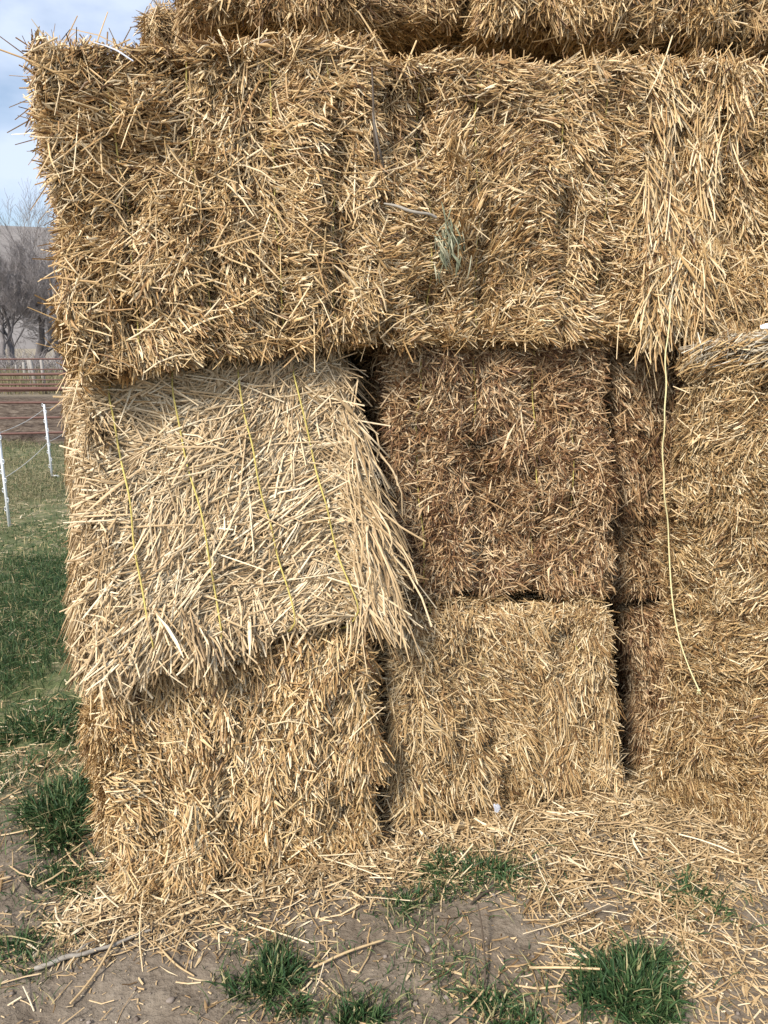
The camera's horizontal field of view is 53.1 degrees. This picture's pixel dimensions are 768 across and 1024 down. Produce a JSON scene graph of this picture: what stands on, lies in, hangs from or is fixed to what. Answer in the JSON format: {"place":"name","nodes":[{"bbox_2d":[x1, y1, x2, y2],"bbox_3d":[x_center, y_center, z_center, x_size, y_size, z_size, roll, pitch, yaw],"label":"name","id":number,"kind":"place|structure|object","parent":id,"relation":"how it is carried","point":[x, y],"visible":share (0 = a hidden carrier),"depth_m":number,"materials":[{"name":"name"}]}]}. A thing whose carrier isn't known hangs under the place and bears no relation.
{"place":"outdoors","nodes":[
{"label":"outdoors","id":0,"kind":"place"},
{"bbox_2d":[0,225,60,348],"bbox_3d":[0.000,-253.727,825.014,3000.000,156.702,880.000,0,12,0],"label":"hills","id":1,"kind":"structure","parent":0,"point":[28,344],"depth_m":776.82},
{"bbox_2d":[0,437,69,575],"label":"dry grass","id":2,"kind":"structure","parent":0,"point":[39,485],"depth_m":9.59,"materials":[{"name":"plant"}]},
{"bbox_2d":[0,440,100,846],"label":"grass","id":3,"kind":"structure","parent":0,"point":[55,577],"depth_m":4.78,"materials":[{"name":"green plant"}]},
{"bbox_2d":[0,0,175,226],"label":"sky","id":4,"kind":"structure","parent":0,"point":[16,16],"materials":[{"name":"white"}]},
{"bbox_2d":[0,349,767,1023],"bbox_3d":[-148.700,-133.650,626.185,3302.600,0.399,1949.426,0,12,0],"label":"ground","id":5,"kind":"structure","parent":0,"point":[152,1009],"depth_m":2.25,"materials":[{"name":"soil"}]},
{"bbox_2d":[0,435,10,526],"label":"fence post","id":6,"kind":"object","parent":5,"relation":"on","point":[2,469],"visible":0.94,"depth_m":7.32,"materials":[{"name":"white plastic"}]},
{"bbox_2d":[0,406,53,432],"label":"fence wire","id":7,"kind":"object","parent":6,"relation":"attached to","point":[24,422],"visible":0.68,"depth_m":8.30,"materials":[{"name":"white metal"}]},
{"bbox_2d":[5,432,64,477],"bbox_3d":[-4.283,-0.855,9.779,0.016,0.047,5.213,-3,13,-15],"label":"fence wire","id":8,"kind":"object","parent":6,"relation":"attached to","point":[31,458],"visible":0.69,"depth_m":8.48,"materials":[{"name":"white metal"}]},
{"bbox_2d":[0,289,37,327],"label":"bare tree","id":9,"kind":"object","parent":5,"relation":"on","point":[9,315],"visible":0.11,"depth_m":47.02,"materials":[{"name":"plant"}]},
{"bbox_2d":[22,362,27,386],"bbox_3d":[-14.253,-5.358,30.556,0.151,1.160,0.151,0,12,0],"label":"wooden post","id":10,"kind":"object","parent":5,"relation":"on","point":[23,365],"visible":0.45,"depth_m":30.44,"materials":[{"name":"white wood"}]},
{"bbox_2d":[0,928,53,984],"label":"grass tuft","id":11,"kind":"object","parent":5,"relation":"on","point":[18,943],"visible":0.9,"depth_m":2.23,"materials":[{"name":"green plant"}]},
{"bbox_2d":[0,249,57,370],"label":"bare tree","id":12,"kind":"object","parent":5,"relation":"on","point":[18,295],"visible":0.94,"depth_m":39.41,"materials":[{"name":"grey plant"}]},
{"bbox_2d":[0,347,59,372],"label":"bare bush","id":13,"kind":"object","parent":5,"relation":"on","point":[18,364],"visible":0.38,"depth_m":37.22,"materials":[{"name":"grey plant"}]},
{"bbox_2d":[0,235,60,371],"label":"bare tree","id":14,"kind":"object","parent":5,"relation":"on","point":[39,348],"visible":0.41,"depth_m":41.54,"materials":[{"name":"grey plant"}]},
{"bbox_2d":[0,348,61,372],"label":"bare bush","id":15,"kind":"object","parent":5,"relation":"on","point":[52,366],"visible":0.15,"depth_m":38.73,"materials":[{"name":"grey plant"}]},
{"bbox_2d":[0,178,61,367],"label":"bare tree","id":16,"kind":"object","parent":5,"relation":"on","point":[34,237],"visible":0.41,"depth_m":47.40,"materials":[{"name":"grey plant"}]},
{"bbox_2d":[22,880,39,893],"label":"twig","id":17,"kind":"object","parent":5,"relation":"on","point":[25,883],"visible":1,"depth_m":2.46,"materials":[{"name":"grey wood"}]},
{"bbox_2d":[0,365,63,394],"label":"tall weeds","id":18,"kind":"object","parent":5,"relation":"on","point":[29,381],"visible":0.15,"depth_m":28.35,"materials":[{"name":"beige plant"}]},
{"bbox_2d":[0,358,63,391],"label":"pipe fence","id":19,"kind":"object","parent":5,"relation":"on","point":[28,369],"visible":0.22,"depth_m":25.05,"materials":[{"name":"brown metal"}]},
{"bbox_2d":[28,360,38,391],"bbox_3d":[-13.007,-5.009,28.585,0.288,1.325,0.163,0,12,0],"label":"wooden post","id":20,"kind":"object","parent":5,"relation":"on","point":[31,366],"visible":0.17,"depth_m":28.48,"materials":[{"name":"white wood"}]},
{"bbox_2d":[0,373,67,434],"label":"pipe fence","id":21,"kind":"object","parent":5,"relation":"on","point":[32,389],"visible":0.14,"depth_m":13.99,"materials":[{"name":"brown metal"}]},
{"bbox_2d":[39,360,46,393],"bbox_3d":[-12.217,-4.809,27.608,0.174,1.336,0.145,0,12,0],"label":"wooden post","id":22,"kind":"object","parent":5,"relation":"on","point":[42,367],"visible":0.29,"depth_m":27.52,"materials":[{"name":"white wood"}]},
{"bbox_2d":[0,693,86,748],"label":"grass tuft","id":23,"kind":"object","parent":5,"relation":"on","point":[14,722],"visible":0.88,"depth_m":3.44,"materials":[{"name":"green plant"}]},
{"bbox_2d":[0,760,101,867],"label":"grass tuft","id":24,"kind":"object","parent":5,"relation":"on","point":[51,800],"visible":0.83,"depth_m":2.79,"materials":[{"name":"green plant"}]},
{"bbox_2d":[42,403,59,476],"bbox_3d":[-4.290,-0.866,9.912,0.146,1.064,0.028,0,12,2],"label":"fence post","id":25,"kind":"object","parent":5,"relation":"on","point":[47,436],"visible":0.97,"depth_m":9.89,"materials":[{"name":"white plastic"}]},
{"bbox_2d":[16,858,109,905],"bbox_3d":[-1.051,1.181,2.520,0.324,0.059,0.208,7,14,31],"label":"grass tuft","id":26,"kind":"object","parent":5,"relation":"on","point":[56,867],"visible":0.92,"depth_m":2.52,"materials":[{"name":"green plant"}]},
{"bbox_2d":[34,929,150,970],"bbox_3d":[-0.831,1.251,2.204,0.315,0.038,0.023,-5,13,-22],"label":"stick","id":27,"kind":"object","parent":5,"relation":"on","point":[65,957],"visible":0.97,"depth_m":2.19,"materials":[{"name":"grey wood"}]},
{"bbox_2d":[69,933,117,1004],"bbox_3d":[-0.796,1.264,2.135,0.021,0.027,0.230,3,12,12],"label":"straw stalk","id":28,"kind":"object","parent":5,"relation":"on","point":[94,974],"visible":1,"depth_m":2.12,"materials":[{"name":"beige plant"}]},
{"bbox_2d":[166,996,174,1003],"bbox_3d":[-0.561,1.284,2.025,0.018,0.013,0.023,8,14,32],"label":"stone","id":29,"kind":"object","parent":5,"relation":"on","point":[170,1000],"visible":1,"depth_m":2.02,"materials":[{"name":"beige stone"}]},
{"bbox_2d":[155,942,194,975],"bbox_3d":[-0.594,1.260,2.164,0.185,0.009,0.015,10,16,40],"label":"straw stalk","id":30,"kind":"object","parent":5,"relation":"on","point":[173,961],"visible":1,"depth_m":2.15,"materials":[{"name":"beige plant"}]},
{"bbox_2d":[64,535,396,908],"bbox_3d":[-0.844,0.579,3.302,0.999,0.930,2.218,-6,13,-24],"label":"straw bale","id":31,"kind":"object","parent":5,"relation":"on","point":[261,762],"visible":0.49,"depth_m":2.43},
{"bbox_2d":[50,344,436,719],"bbox_3d":[-0.890,-0.047,3.293,1.114,1.412,2.667,-6,14,-26],"label":"straw bale","id":32,"kind":"object","parent":31,"relation":"on","point":[227,508],"visible":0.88,"depth_m":2.32},
{"bbox_2d":[0,11,405,410],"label":"straw bale","id":33,"kind":"object","parent":32,"relation":"on","point":[215,201],"visible":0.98,"depth_m":2.14},
{"bbox_2d":[93,42,133,60],"bbox_3d":[-0.671,-1.138,1.899,0.116,0.058,0.012,4,13,20],"label":"plastic strip","id":34,"kind":"object","parent":33,"relation":"on","point":[118,51],"visible":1,"depth_m":1.89,"materials":[{"name":"white plastic"}]},
{"bbox_2d":[131,0,193,53],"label":"straw bale","id":35,"kind":"object","parent":33,"relation":"on","point":[155,21],"visible":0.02,"depth_m":3.78},
{"bbox_2d":[162,0,471,61],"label":"straw bale","id":36,"kind":"object","parent":33,"relation":"on","point":[402,26],"visible":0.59,"depth_m":2.48},
{"bbox_2d":[371,67,377,159],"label":"stalk","id":37,"kind":"object","parent":33,"relation":"attached to","point":[374,138],"visible":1,"depth_m":2.19,"materials":[{"name":"brown plant"}]},
{"bbox_2d":[187,926,329,1023],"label":"grass tuft","id":38,"kind":"object","parent":5,"relation":"on","point":[283,961],"visible":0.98,"depth_m":2.07,"materials":[{"name":"green plant"}]},
{"bbox_2d":[313,939,383,967],"bbox_3d":[-0.097,1.240,2.166,0.223,0.016,0.008,-7,14,-29],"label":"straw stalk","id":39,"kind":"object","parent":5,"relation":"on","point":[346,952],"visible":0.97,"depth_m":2.16,"materials":[{"name":"beige plant"}]},
{"bbox_2d":[328,988,402,1023],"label":"grass tuft","id":40,"kind":"object","parent":5,"relation":"on","point":[350,1014],"visible":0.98,"depth_m":1.96,"materials":[{"name":"green plant"}]},
{"bbox_2d":[0,804,739,1023],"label":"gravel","id":41,"kind":"structure","parent":5,"relation":"on","point":[137,1018],"depth_m":2.14,"materials":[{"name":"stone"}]},
{"bbox_2d":[0,499,767,1023],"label":"loose straw","id":42,"kind":"object","parent":5,"relation":"on","point":[622,803],"visible":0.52,"depth_m":2.44,"materials":[{"name":"beige plant"}]},
{"bbox_2d":[493,803,499,812],"bbox_3d":[0.398,1.044,2.714,0.026,0.041,0.010,0,12,0],"label":"feather","id":43,"kind":"object","parent":42,"relation":"on","point":[496,807],"visible":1,"depth_m":2.71,"materials":[{"name":"white"}]},
{"bbox_2d":[374,876,437,926],"bbox_3d":[0.077,1.191,2.356,0.184,0.058,0.178,-11,16,-41],"label":"grass tuft","id":44,"kind":"object","parent":5,"relation":"on","point":[406,898],"visible":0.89,"depth_m":2.36,"materials":[{"name":"green plant"}]},
{"bbox_2d":[424,945,429,952],"bbox_3d":[0.124,1.248,2.197,0.017,0.012,0.023,-4,13,-16],"label":"stone","id":45,"kind":"object","parent":5,"relation":"on","point":[427,948],"visible":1,"depth_m":2.19,"materials":[{"name":"beige stone"}]},
{"bbox_2d":[409,837,548,903],"bbox_3d":[0.281,1.154,2.464,0.455,0.097,0.336,5,13,22],"label":"grass tuft","id":46,"kind":"object","parent":5,"relation":"on","point":[451,859],"visible":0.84,"depth_m":2.50,"materials":[{"name":"green plant"}]},
{"bbox_2d":[470,889,490,904],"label":"twig","id":47,"kind":"object","parent":5,"relation":"on","point":[480,895],"visible":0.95,"depth_m":2.38,"materials":[{"name":"grey wood"}]},
{"bbox_2d":[477,903,485,993],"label":"twig","id":48,"kind":"object","parent":5,"relation":"on","point":[483,948],"visible":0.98,"depth_m":2.15,"materials":[{"name":"brown wood"}]},
{"bbox_2d":[367,586,628,837],"bbox_3d":[0.194,0.513,3.625,1.062,0.954,1.977,-3,13,-16],"label":"straw bale","id":49,"kind":"object","parent":5,"relation":"on","point":[488,703],"visible":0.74,"depth_m":2.75},
{"bbox_2d":[341,337,623,603],"bbox_3d":[0.176,-0.319,3.538,1.026,1.094,1.986,-3,13,-15],"label":"straw bale","id":50,"kind":"object","parent":49,"relation":"on","point":[501,465],"visible":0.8,"depth_m":2.67},
{"bbox_2d":[345,40,653,362],"bbox_3d":[0.061,-1.193,3.408,1.073,1.047,2.281,-4,13,-20],"label":"straw bale","id":51,"kind":"object","parent":50,"relation":"on","point":[514,176],"visible":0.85,"depth_m":2.42},
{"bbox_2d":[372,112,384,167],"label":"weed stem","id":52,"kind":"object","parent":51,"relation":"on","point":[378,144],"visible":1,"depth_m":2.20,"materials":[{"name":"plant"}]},
{"bbox_2d":[384,203,436,218],"bbox_3d":[0.077,-0.876,2.233,0.155,0.045,0.033,0,12,0],"label":"twig","id":53,"kind":"object","parent":51,"relation":"attached to","point":[413,211],"visible":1,"depth_m":2.23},
{"bbox_2d":[436,0,747,67],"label":"straw bale","id":54,"kind":"object","parent":51,"relation":"on","point":[551,31],"visible":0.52,"depth_m":2.59},
{"bbox_2d":[454,976,559,1023],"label":"grass tuft","id":55,"kind":"object","parent":5,"relation":"on","point":[505,1005],"visible":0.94,"depth_m":2.00,"materials":[{"name":"green plant"}]},
{"bbox_2d":[529,966,601,969],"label":"straw stalk","id":56,"kind":"object","parent":5,"relation":"on","point":[560,967],"visible":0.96,"depth_m":2.09,"materials":[{"name":"beige plant"}]},
{"bbox_2d":[546,917,711,1023],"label":"grass tuft","id":57,"kind":"object","parent":5,"relation":"on","point":[629,962],"visible":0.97,"depth_m":2.05,"materials":[{"name":"green plant"}]},
{"bbox_2d":[592,587,674,768],"bbox_3d":[1.088,0.517,3.977,0.881,0.787,1.820,-4,13,-19],"label":"straw bale","id":58,"kind":"object","parent":5,"relation":"on","point":[641,655],"visible":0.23,"depth_m":3.15},
{"bbox_2d":[600,344,689,606],"bbox_3d":[0.955,-0.328,3.755,0.952,1.133,1.786,-4,13,-18],"label":"straw bale","id":59,"kind":"object","parent":58,"relation":"on","point":[636,415],"visible":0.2,"depth_m":2.91},
{"bbox_2d":[606,35,767,388],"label":"straw bale","id":60,"kind":"object","parent":59,"relation":"on","point":[703,266],"visible":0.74,"depth_m":2.63},
{"bbox_2d":[662,301,701,694],"bbox_3d":[0.996,-0.038,2.553,0.060,1.294,0.256,-9,15,-36],"label":"baling twine","id":61,"kind":"object","parent":60,"relation":"hanging from","point":[698,691],"visible":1,"depth_m":2.59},
{"bbox_2d":[678,0,767,66],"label":"straw bale","id":62,"kind":"object","parent":60,"relation":"on","point":[754,16],"visible":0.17,"depth_m":2.76},
{"bbox_2d":[651,863,736,926],"bbox_3d":[0.940,1.196,2.414,0.284,0.070,0.275,0,12,0],"label":"grass tuft","id":63,"kind":"object","parent":5,"relation":"on","point":[718,906],"visible":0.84,"depth_m":2.42,"materials":[{"name":"plant"}]},
{"bbox_2d":[639,600,767,847],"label":"straw bale","id":64,"kind":"object","parent":5,"relation":"on","point":[710,746],"visible":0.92,"depth_m":2.69},
{"bbox_2d":[648,325,767,629],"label":"straw bale","id":65,"kind":"object","parent":64,"relation":"on","point":[718,516],"visible":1,"depth_m":2.54},
{"bbox_2d":[760,323,767,328],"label":"plastic scrap","id":66,"kind":"object","parent":65,"relation":"on","point":[764,326],"visible":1,"depth_m":2.33,"materials":[{"name":"white plastic"}]},
{"bbox_2d":[0,827,767,1023],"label":"sparse grass","id":67,"kind":"structure","parent":0,"point":[349,995],"depth_m":2.16,"materials":[{"name":"green plant"}]}
]}

